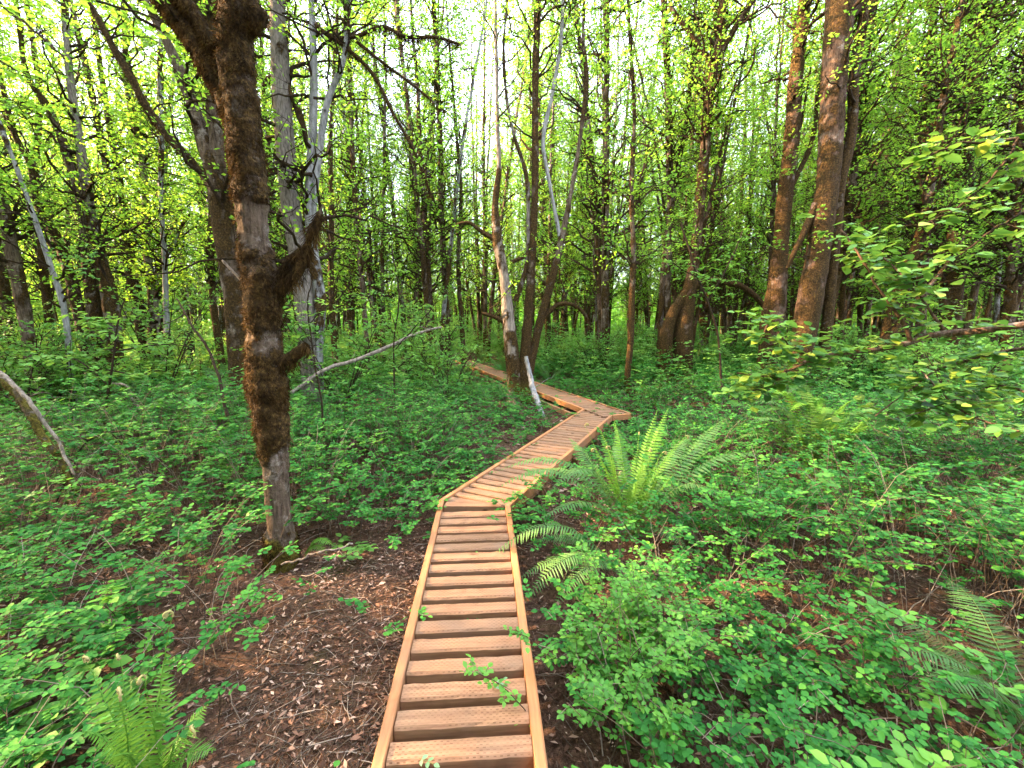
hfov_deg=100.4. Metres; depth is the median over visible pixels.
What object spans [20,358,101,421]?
understory shrub
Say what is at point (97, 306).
leaning tree clump
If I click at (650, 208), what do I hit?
woodland tree
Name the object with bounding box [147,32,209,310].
woodland tree
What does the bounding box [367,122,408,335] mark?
woodland tree
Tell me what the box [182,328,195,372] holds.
broken snag
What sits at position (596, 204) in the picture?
woodland tree
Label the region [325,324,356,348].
understory shrub
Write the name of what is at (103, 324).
maple sapling
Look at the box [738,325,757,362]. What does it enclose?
understory shrub
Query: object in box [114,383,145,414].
fallen branch
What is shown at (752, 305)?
woodland tree
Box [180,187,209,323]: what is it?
woodland tree
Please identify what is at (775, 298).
double trunk tree
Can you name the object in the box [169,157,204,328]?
woodland tree
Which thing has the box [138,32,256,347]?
woodland tree
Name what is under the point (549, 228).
woodland tree
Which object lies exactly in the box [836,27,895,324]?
woodland tree
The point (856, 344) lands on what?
understory shrub
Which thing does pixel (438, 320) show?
understory shrub
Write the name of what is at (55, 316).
woodland tree
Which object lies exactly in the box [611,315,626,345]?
understory shrub
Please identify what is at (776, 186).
woodland tree
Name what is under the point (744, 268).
woodland tree
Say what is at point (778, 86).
woodland tree
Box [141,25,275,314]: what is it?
woodland tree
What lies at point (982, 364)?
understory shrub
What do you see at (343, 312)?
woodland tree
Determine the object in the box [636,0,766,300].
woodland tree
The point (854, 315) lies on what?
understory shrub
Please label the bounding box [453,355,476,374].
woodland fern
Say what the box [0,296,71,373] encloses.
understory shrub
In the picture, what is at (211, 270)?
twisted tree
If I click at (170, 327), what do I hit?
understory shrub
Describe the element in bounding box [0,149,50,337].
woodland tree
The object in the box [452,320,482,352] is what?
understory shrub
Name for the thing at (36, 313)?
understory shrub
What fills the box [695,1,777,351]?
woodland tree
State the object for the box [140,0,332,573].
mossy tree
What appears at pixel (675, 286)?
woodland tree
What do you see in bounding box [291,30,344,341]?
woodland tree
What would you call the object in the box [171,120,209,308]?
woodland tree
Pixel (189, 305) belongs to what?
woodland tree
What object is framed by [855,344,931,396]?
understory shrub
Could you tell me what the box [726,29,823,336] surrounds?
woodland tree
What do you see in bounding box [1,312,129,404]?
understory shrub
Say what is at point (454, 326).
understory shrub
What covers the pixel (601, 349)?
understory shrub
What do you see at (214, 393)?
fallen branch
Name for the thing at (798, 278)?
woodland tree
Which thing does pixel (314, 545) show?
fern
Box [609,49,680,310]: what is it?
woodland tree
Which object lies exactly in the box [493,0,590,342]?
woodland tree
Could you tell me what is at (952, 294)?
broad dark tree
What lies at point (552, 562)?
sword fern
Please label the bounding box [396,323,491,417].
understory shrub
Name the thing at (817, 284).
tree
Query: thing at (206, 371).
bracken fern
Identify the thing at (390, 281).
woodland tree
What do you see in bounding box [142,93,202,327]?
woodland tree
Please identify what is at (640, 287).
woodland tree
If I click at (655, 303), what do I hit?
woodland tree
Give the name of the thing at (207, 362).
understory shrub
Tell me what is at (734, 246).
woodland tree
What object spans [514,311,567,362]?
understory shrub
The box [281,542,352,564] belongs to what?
fallen stick
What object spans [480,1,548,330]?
woodland tree
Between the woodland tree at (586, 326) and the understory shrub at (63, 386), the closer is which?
the understory shrub at (63, 386)
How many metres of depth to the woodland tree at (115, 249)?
28.84 m
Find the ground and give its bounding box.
[0,329,1023,767]
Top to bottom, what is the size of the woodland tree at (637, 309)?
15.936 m
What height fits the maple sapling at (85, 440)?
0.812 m
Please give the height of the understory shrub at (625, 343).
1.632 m
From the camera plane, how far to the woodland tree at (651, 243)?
31.74 m
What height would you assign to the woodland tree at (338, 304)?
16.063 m
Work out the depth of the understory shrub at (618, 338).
18.55 m
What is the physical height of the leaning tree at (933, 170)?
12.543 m
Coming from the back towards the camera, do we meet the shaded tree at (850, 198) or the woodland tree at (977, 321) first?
the woodland tree at (977, 321)
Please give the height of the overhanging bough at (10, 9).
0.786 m
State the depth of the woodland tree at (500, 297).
40.07 m
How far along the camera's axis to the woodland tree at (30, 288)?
29.44 m
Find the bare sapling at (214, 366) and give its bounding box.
[138,298,235,416]
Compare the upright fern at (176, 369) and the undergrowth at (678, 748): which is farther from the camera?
the upright fern at (176, 369)
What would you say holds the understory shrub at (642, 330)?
on the ground
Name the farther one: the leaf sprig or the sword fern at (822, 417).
the sword fern at (822, 417)
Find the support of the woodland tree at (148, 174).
on the ground
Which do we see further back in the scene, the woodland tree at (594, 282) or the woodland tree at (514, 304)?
the woodland tree at (514, 304)
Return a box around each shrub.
[0,282,78,371]
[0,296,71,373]
[0,311,99,428]
[0,323,102,418]
[0,332,44,383]
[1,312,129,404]
[10,328,127,425]
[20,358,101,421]
[47,238,222,398]
[86,346,187,421]
[120,299,203,368]
[143,330,227,400]
[170,314,200,352]
[172,314,225,361]
[194,343,228,384]
[226,334,338,416]
[282,296,409,419]
[283,331,341,400]
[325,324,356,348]
[338,325,391,372]
[368,278,458,378]
[384,312,479,385]
[394,317,440,362]
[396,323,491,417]
[399,299,479,385]
[418,306,454,344]
[450,306,476,350]
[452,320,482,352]
[457,322,495,354]
[459,524,754,767]
[464,309,497,344]
[480,316,518,356]
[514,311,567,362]
[538,341,576,375]
[540,331,579,374]
[562,318,627,382]
[564,324,608,378]
[568,309,594,336]
[593,321,637,355]
[609,330,655,367]
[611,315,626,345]
[612,328,656,382]
[616,306,652,335]
[623,313,701,370]
[634,320,656,361]
[639,338,709,387]
[693,324,715,369]
[693,336,730,364]
[705,328,758,375]
[712,213,1023,438]
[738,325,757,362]
[762,336,858,395]
[775,318,860,393]
[784,323,869,362]
[813,319,885,404]
[828,209,1023,391]
[838,327,873,380]
[851,314,872,330]
[855,329,956,397]
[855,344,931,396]
[888,319,1023,432]
[912,318,1023,413]
[928,322,991,347]
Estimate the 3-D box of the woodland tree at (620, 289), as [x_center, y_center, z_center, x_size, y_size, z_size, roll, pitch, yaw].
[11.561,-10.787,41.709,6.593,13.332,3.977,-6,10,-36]
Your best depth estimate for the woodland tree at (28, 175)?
26.65 m
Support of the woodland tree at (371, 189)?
on the ground
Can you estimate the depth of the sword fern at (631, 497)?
3.47 m
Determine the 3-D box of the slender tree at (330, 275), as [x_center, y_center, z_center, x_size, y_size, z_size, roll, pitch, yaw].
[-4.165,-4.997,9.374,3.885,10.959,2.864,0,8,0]
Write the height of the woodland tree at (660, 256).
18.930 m
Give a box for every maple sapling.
[14,422,167,502]
[30,297,210,455]
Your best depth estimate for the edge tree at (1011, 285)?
10.00 m
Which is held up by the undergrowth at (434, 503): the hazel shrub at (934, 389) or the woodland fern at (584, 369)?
the hazel shrub at (934, 389)
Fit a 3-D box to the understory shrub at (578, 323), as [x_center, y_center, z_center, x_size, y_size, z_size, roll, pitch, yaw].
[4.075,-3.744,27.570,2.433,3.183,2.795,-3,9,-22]
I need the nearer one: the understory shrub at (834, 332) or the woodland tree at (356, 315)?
the understory shrub at (834, 332)
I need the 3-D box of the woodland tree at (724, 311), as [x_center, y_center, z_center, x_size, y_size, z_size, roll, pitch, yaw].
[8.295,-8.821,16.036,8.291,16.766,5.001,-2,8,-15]
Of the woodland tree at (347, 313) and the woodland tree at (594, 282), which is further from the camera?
the woodland tree at (347, 313)
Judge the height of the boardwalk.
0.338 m
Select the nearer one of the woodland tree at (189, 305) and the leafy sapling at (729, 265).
the leafy sapling at (729, 265)
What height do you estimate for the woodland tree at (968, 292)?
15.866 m
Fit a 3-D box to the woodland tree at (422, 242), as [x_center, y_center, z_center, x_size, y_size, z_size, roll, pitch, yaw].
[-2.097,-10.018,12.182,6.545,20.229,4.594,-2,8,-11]
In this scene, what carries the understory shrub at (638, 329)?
on the ground
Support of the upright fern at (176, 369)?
on the ground
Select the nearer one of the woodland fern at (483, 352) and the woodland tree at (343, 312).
the woodland fern at (483, 352)
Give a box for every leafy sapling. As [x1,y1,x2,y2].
[283,276,346,437]
[346,246,446,425]
[645,212,780,388]
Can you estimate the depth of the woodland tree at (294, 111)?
28.83 m
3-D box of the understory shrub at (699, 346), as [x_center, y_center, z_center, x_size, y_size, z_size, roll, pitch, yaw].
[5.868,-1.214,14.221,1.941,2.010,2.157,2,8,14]
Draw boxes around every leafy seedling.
[0,655,158,767]
[331,533,378,560]
[503,490,551,534]
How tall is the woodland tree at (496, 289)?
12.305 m
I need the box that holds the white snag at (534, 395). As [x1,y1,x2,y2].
[522,356,548,416]
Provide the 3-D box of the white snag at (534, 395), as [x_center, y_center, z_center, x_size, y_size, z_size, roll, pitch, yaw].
[0.531,0.034,8.732,0.680,1.164,1.305,1,8,10]
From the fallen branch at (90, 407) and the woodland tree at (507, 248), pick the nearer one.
the fallen branch at (90, 407)
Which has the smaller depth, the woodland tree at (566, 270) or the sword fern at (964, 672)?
the sword fern at (964, 672)
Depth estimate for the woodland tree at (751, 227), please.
16.10 m
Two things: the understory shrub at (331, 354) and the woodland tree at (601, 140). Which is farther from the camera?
the woodland tree at (601, 140)
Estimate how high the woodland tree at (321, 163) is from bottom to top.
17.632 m
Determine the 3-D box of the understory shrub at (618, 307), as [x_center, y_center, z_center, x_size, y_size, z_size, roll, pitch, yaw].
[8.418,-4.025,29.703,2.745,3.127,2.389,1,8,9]
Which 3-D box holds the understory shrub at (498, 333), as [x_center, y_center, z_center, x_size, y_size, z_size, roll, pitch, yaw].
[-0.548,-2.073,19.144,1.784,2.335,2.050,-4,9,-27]
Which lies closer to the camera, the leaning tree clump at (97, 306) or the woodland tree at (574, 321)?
the leaning tree clump at (97, 306)
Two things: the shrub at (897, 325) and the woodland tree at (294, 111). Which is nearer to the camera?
the shrub at (897, 325)
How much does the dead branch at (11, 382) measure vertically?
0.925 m
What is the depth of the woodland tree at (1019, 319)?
17.65 m
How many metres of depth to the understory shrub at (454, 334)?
10.38 m
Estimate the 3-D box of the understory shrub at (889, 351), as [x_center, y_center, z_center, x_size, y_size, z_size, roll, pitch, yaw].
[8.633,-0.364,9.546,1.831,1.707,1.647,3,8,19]
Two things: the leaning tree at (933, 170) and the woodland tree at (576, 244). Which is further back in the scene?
the woodland tree at (576, 244)
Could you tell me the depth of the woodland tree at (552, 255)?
37.93 m
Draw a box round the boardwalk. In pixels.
[371,360,632,767]
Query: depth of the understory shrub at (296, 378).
7.57 m
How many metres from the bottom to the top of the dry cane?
0.575 m
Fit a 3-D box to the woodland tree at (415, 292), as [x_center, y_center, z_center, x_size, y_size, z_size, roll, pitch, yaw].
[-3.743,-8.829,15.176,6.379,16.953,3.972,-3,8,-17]
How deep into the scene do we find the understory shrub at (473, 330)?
21.93 m
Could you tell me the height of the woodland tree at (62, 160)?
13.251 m
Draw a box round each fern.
[82,609,215,767]
[149,354,199,392]
[202,362,228,408]
[304,537,331,556]
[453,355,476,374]
[470,343,489,361]
[488,351,505,371]
[495,410,778,548]
[496,522,643,612]
[536,359,564,382]
[571,352,602,381]
[601,358,632,387]
[736,385,877,481]
[893,579,1023,731]
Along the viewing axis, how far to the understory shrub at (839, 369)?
8.77 m
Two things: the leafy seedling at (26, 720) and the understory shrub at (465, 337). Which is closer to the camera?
the leafy seedling at (26, 720)
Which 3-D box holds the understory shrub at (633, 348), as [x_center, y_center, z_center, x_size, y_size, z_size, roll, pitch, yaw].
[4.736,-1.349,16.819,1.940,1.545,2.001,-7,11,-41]
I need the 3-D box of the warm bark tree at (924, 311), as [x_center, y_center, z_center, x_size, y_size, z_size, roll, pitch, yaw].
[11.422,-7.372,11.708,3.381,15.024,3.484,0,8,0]
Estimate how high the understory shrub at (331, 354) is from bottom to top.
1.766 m
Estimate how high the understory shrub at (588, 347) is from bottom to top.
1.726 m
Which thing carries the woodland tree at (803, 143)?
on the ground
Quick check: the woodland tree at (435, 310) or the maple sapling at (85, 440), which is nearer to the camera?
the maple sapling at (85, 440)
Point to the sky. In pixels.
(475, 44)
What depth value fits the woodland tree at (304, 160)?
16.06 m
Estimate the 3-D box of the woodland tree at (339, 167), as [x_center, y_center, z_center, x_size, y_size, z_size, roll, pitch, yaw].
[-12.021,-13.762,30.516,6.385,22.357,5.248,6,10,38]
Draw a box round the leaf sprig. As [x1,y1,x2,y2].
[420,754,439,767]
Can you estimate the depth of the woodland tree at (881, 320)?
19.16 m
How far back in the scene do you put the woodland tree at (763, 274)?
43.59 m
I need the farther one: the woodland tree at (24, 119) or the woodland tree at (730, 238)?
the woodland tree at (730, 238)
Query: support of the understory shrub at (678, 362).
on the ground
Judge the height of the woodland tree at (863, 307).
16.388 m
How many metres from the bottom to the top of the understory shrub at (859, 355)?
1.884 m
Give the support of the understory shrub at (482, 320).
on the ground
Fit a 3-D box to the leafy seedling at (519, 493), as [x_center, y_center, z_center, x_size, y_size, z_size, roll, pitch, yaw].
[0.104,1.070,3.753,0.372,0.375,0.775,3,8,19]
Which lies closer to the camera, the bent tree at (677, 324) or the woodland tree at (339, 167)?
the bent tree at (677, 324)
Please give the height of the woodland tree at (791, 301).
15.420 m
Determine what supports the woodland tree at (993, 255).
on the ground
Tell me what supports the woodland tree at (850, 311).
on the ground
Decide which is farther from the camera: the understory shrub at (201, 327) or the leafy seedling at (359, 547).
the understory shrub at (201, 327)
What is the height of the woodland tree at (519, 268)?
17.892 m
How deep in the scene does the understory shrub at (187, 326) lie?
19.23 m
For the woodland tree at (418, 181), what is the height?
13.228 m
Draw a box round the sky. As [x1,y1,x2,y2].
[0,0,1023,324]
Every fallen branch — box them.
[19,393,152,421]
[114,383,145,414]
[165,386,296,404]
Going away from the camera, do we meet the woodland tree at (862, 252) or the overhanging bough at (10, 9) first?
the overhanging bough at (10, 9)
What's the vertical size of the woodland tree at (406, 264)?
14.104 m
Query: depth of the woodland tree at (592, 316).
30.42 m
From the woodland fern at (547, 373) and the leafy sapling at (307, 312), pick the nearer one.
the leafy sapling at (307, 312)
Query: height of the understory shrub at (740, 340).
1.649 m
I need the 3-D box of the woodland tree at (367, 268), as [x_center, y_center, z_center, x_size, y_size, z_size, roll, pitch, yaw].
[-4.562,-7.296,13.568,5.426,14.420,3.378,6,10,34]
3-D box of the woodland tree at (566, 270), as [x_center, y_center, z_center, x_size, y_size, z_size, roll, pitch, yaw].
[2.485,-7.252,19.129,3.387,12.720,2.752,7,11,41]
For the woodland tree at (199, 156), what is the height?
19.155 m
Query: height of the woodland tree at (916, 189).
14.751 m
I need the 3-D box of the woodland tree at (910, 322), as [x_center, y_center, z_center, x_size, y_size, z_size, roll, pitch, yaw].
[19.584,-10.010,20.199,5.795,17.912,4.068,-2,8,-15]
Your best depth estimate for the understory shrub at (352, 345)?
7.22 m
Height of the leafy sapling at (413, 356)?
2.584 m
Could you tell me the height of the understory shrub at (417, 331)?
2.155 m
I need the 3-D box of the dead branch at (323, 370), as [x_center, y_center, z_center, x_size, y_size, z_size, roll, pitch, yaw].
[-2.200,-0.424,6.667,2.352,0.989,0.624,-4,9,-29]
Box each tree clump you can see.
[0,0,189,407]
[442,0,622,404]
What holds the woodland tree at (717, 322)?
on the ground
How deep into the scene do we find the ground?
2.60 m
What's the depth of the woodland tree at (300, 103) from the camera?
21.31 m
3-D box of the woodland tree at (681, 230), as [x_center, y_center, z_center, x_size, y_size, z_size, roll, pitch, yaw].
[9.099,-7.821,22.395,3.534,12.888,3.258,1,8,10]
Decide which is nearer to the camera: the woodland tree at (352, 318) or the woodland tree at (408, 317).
the woodland tree at (352, 318)
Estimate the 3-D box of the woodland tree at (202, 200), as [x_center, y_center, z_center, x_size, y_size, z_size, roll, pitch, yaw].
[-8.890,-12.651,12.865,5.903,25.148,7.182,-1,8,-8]
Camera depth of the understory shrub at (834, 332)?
11.18 m
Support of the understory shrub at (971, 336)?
on the ground
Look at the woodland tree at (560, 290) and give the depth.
23.23 m
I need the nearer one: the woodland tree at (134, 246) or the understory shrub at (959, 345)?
the understory shrub at (959, 345)
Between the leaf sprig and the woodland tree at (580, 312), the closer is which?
the leaf sprig
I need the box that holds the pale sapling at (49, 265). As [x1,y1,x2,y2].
[0,0,148,421]
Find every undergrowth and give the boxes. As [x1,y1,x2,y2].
[0,305,1023,426]
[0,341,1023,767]
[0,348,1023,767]
[0,379,1023,705]
[0,490,1023,767]
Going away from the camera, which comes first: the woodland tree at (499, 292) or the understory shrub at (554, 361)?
the understory shrub at (554, 361)
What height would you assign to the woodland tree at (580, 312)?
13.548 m
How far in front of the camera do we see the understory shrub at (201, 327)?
16.42 m
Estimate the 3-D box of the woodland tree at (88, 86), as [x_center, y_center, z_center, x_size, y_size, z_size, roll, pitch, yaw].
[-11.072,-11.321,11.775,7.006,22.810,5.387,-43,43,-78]
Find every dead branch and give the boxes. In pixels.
[0,370,75,474]
[290,326,441,392]
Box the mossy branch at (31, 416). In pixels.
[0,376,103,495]
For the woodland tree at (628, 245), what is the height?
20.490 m
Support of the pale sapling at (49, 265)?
on the ground
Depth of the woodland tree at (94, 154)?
19.28 m
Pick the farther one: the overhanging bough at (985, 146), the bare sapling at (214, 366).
the bare sapling at (214, 366)
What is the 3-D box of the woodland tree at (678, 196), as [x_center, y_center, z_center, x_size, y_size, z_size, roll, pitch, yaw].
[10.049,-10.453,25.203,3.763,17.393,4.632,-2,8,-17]
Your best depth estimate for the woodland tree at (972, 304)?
14.79 m
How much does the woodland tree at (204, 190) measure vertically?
12.602 m
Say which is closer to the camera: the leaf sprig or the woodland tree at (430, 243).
the leaf sprig
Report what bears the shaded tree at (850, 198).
on the ground
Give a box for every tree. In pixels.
[0,0,102,376]
[0,0,205,366]
[0,1,119,354]
[0,3,82,301]
[0,4,63,309]
[0,17,106,411]
[0,23,45,243]
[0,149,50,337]
[3,11,120,349]
[5,2,157,294]
[12,0,170,355]
[13,205,57,320]
[30,114,83,321]
[32,0,330,425]
[42,76,122,332]
[48,0,207,376]
[51,123,130,316]
[53,0,215,392]
[83,41,199,309]
[94,102,147,318]
[104,0,326,254]
[106,70,183,311]
[107,147,162,325]
[110,34,208,335]
[111,0,494,421]
[115,1,269,379]
[115,25,273,300]
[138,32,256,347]
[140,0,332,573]
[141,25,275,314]
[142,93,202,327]
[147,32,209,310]
[153,149,209,316]
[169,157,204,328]
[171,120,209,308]
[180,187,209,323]
[181,12,278,263]
[190,0,320,331]
[200,0,344,345]
[258,0,347,291]
[259,49,346,296]
[261,0,401,394]
[267,0,329,334]
[275,51,324,297]
[278,0,426,384]
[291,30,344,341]
[293,26,363,357]
[302,6,367,334]
[303,0,431,368]
[303,151,361,334]
[304,0,488,361]
[318,1,414,324]
[319,0,398,354]
[326,7,380,341]
[331,0,522,380]
[355,102,394,335]
[355,286,361,336]
[363,0,478,360]
[365,162,401,335]
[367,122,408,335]
[385,127,437,323]
[386,0,520,356]
[389,47,464,311]
[389,139,427,315]
[392,84,502,329]
[394,112,423,325]
[396,187,479,334]
[398,0,507,375]
[420,63,482,330]
[434,152,469,321]
[435,0,544,361]
[440,134,493,343]
[466,162,495,312]
[466,227,481,317]
[467,114,524,337]
[479,0,621,334]
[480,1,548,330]
[480,204,503,331]
[484,0,596,349]
[485,133,524,311]
[487,218,509,333]
[488,0,574,333]
[489,57,551,312]
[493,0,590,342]
[502,170,552,313]
[503,48,643,347]
[505,71,572,331]
[507,2,622,347]
[512,0,702,381]
[513,146,564,328]
[523,74,591,342]
[538,0,721,400]
[540,0,624,355]
[541,0,661,350]
[553,51,663,349]
[556,71,601,324]
[567,55,627,331]
[568,263,586,334]
[575,151,626,318]
[578,136,626,334]
[589,20,731,357]
[591,0,796,348]
[604,0,740,381]
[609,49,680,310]
[612,93,662,337]
[613,6,679,328]
[614,216,639,321]
[615,100,650,322]
[617,205,657,332]
[618,4,708,302]
[625,122,663,325]
[628,0,811,390]
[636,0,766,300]
[644,93,694,304]
[646,114,675,327]
[647,0,779,365]
[648,0,822,370]
[652,49,718,293]
[657,133,715,306]
[661,98,770,335]
[694,126,749,344]
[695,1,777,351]
[708,17,750,341]
[714,0,860,323]
[714,0,893,394]
[715,1,802,363]
[716,77,791,329]
[720,177,744,320]
[724,174,744,330]
[725,170,811,326]
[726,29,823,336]
[729,0,944,340]
[733,44,820,317]
[736,186,768,329]
[741,39,816,309]
[746,0,903,404]
[761,35,820,301]
[765,0,972,389]
[765,3,957,342]
[765,16,866,321]
[768,17,855,315]
[772,0,939,335]
[800,3,997,337]
[805,1,945,369]
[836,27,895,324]
[836,129,904,319]
[837,44,907,344]
[841,0,1023,397]
[853,0,1023,363]
[862,0,1012,335]
[863,0,1006,376]
[863,90,913,353]
[866,0,1023,382]
[872,11,967,353]
[879,1,1023,347]
[908,0,1023,390]
[914,0,1001,314]
[915,1,1014,327]
[915,121,1005,304]
[916,30,1019,348]
[927,158,985,342]
[948,0,1023,370]
[950,42,1023,337]
[956,27,1023,365]
[957,58,1020,320]
[963,175,1001,337]
[966,25,1017,340]
[966,33,1022,337]
[966,251,981,325]
[970,58,1023,378]
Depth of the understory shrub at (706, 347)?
16.47 m
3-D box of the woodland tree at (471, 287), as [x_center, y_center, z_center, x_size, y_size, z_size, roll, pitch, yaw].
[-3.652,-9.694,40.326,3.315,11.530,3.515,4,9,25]
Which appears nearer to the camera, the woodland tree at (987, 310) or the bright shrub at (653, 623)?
the bright shrub at (653, 623)
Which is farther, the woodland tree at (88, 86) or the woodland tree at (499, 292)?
the woodland tree at (499, 292)
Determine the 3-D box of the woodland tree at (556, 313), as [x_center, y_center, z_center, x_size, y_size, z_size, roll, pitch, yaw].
[2.632,-13.726,22.783,6.943,24.312,5.706,4,9,28]
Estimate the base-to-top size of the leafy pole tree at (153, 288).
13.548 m
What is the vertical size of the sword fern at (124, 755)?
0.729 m
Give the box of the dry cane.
[848,455,903,523]
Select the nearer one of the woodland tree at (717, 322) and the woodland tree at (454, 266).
the woodland tree at (717, 322)
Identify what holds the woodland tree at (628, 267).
on the ground
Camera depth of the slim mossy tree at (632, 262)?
8.70 m
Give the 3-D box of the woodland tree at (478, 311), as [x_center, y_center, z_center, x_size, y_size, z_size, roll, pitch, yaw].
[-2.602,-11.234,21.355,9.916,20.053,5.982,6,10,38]
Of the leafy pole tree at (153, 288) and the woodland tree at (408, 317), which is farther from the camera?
the woodland tree at (408, 317)
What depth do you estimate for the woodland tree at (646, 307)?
22.01 m
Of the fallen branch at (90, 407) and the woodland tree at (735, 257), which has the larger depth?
the woodland tree at (735, 257)
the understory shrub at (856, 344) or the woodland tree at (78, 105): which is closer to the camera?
the understory shrub at (856, 344)
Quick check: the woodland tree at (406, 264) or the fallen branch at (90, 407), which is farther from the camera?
the woodland tree at (406, 264)
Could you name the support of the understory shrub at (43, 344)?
on the ground
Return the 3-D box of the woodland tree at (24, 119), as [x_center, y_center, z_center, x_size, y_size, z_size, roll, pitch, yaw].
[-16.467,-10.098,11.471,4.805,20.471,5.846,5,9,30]
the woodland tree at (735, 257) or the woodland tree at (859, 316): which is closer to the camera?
the woodland tree at (859, 316)
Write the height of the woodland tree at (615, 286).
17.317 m
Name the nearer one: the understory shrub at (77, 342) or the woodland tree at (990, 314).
the understory shrub at (77, 342)
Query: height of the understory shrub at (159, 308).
3.046 m
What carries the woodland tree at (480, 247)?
on the ground
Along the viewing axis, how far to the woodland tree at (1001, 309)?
19.14 m
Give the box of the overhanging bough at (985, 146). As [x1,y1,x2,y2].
[880,126,1023,281]
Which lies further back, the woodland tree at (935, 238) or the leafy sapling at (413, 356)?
the woodland tree at (935, 238)
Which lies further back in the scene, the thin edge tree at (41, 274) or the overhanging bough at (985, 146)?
the thin edge tree at (41, 274)
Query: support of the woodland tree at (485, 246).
on the ground
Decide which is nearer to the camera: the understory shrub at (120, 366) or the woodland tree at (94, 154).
the understory shrub at (120, 366)
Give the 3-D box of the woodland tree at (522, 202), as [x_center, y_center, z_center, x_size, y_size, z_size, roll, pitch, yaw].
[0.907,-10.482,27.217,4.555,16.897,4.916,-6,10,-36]
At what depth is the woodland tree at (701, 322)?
16.36 m
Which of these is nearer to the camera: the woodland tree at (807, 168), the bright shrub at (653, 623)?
the bright shrub at (653, 623)
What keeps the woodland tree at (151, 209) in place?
on the ground
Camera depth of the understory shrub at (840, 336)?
9.61 m
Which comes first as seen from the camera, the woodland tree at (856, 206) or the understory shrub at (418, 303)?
the understory shrub at (418, 303)
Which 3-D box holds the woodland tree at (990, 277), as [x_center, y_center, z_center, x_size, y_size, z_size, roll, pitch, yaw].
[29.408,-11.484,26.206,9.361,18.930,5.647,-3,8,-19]
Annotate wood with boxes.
[0,0,1023,340]
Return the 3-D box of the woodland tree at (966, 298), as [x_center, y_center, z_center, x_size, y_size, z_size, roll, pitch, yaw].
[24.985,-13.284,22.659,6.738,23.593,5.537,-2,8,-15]
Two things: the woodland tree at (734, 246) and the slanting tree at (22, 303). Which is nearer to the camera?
the slanting tree at (22, 303)
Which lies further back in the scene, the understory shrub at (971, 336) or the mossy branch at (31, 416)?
the understory shrub at (971, 336)
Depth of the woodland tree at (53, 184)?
23.42 m
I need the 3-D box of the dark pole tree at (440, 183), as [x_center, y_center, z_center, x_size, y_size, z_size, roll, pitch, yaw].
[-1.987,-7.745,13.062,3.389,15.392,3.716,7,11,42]
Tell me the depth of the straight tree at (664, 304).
11.05 m
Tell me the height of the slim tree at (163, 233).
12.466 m
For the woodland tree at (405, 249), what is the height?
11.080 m
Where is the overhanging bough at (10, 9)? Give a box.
[0,0,196,82]
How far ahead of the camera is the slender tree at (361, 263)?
10.85 m
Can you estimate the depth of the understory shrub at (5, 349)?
11.31 m
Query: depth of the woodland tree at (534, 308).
22.91 m
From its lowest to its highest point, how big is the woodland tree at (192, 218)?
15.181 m
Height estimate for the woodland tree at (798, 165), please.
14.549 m
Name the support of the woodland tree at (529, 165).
on the ground
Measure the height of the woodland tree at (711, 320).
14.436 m
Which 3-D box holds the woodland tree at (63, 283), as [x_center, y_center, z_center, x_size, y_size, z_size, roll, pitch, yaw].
[-20.244,-8.975,18.890,3.662,16.126,5.217,0,8,3]
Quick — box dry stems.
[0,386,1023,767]
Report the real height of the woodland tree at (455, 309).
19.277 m
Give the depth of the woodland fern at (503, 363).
13.75 m
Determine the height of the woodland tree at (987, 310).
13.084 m
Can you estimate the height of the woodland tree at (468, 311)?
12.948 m
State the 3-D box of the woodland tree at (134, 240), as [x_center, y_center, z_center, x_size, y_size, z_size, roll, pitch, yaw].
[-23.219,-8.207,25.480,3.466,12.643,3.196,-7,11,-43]
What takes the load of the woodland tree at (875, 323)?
on the ground
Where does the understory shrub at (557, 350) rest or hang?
on the ground
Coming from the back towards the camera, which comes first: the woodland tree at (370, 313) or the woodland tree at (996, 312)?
the woodland tree at (370, 313)
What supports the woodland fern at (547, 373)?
on the ground
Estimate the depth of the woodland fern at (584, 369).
12.20 m
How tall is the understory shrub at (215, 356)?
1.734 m
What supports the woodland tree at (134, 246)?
on the ground
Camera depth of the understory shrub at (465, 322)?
27.13 m
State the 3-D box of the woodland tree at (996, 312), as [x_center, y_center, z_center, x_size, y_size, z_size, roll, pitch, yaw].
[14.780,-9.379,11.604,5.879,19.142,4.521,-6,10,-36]
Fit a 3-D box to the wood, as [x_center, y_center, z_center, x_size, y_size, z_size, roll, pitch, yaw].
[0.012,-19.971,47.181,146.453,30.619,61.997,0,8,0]
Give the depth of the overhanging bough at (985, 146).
2.26 m

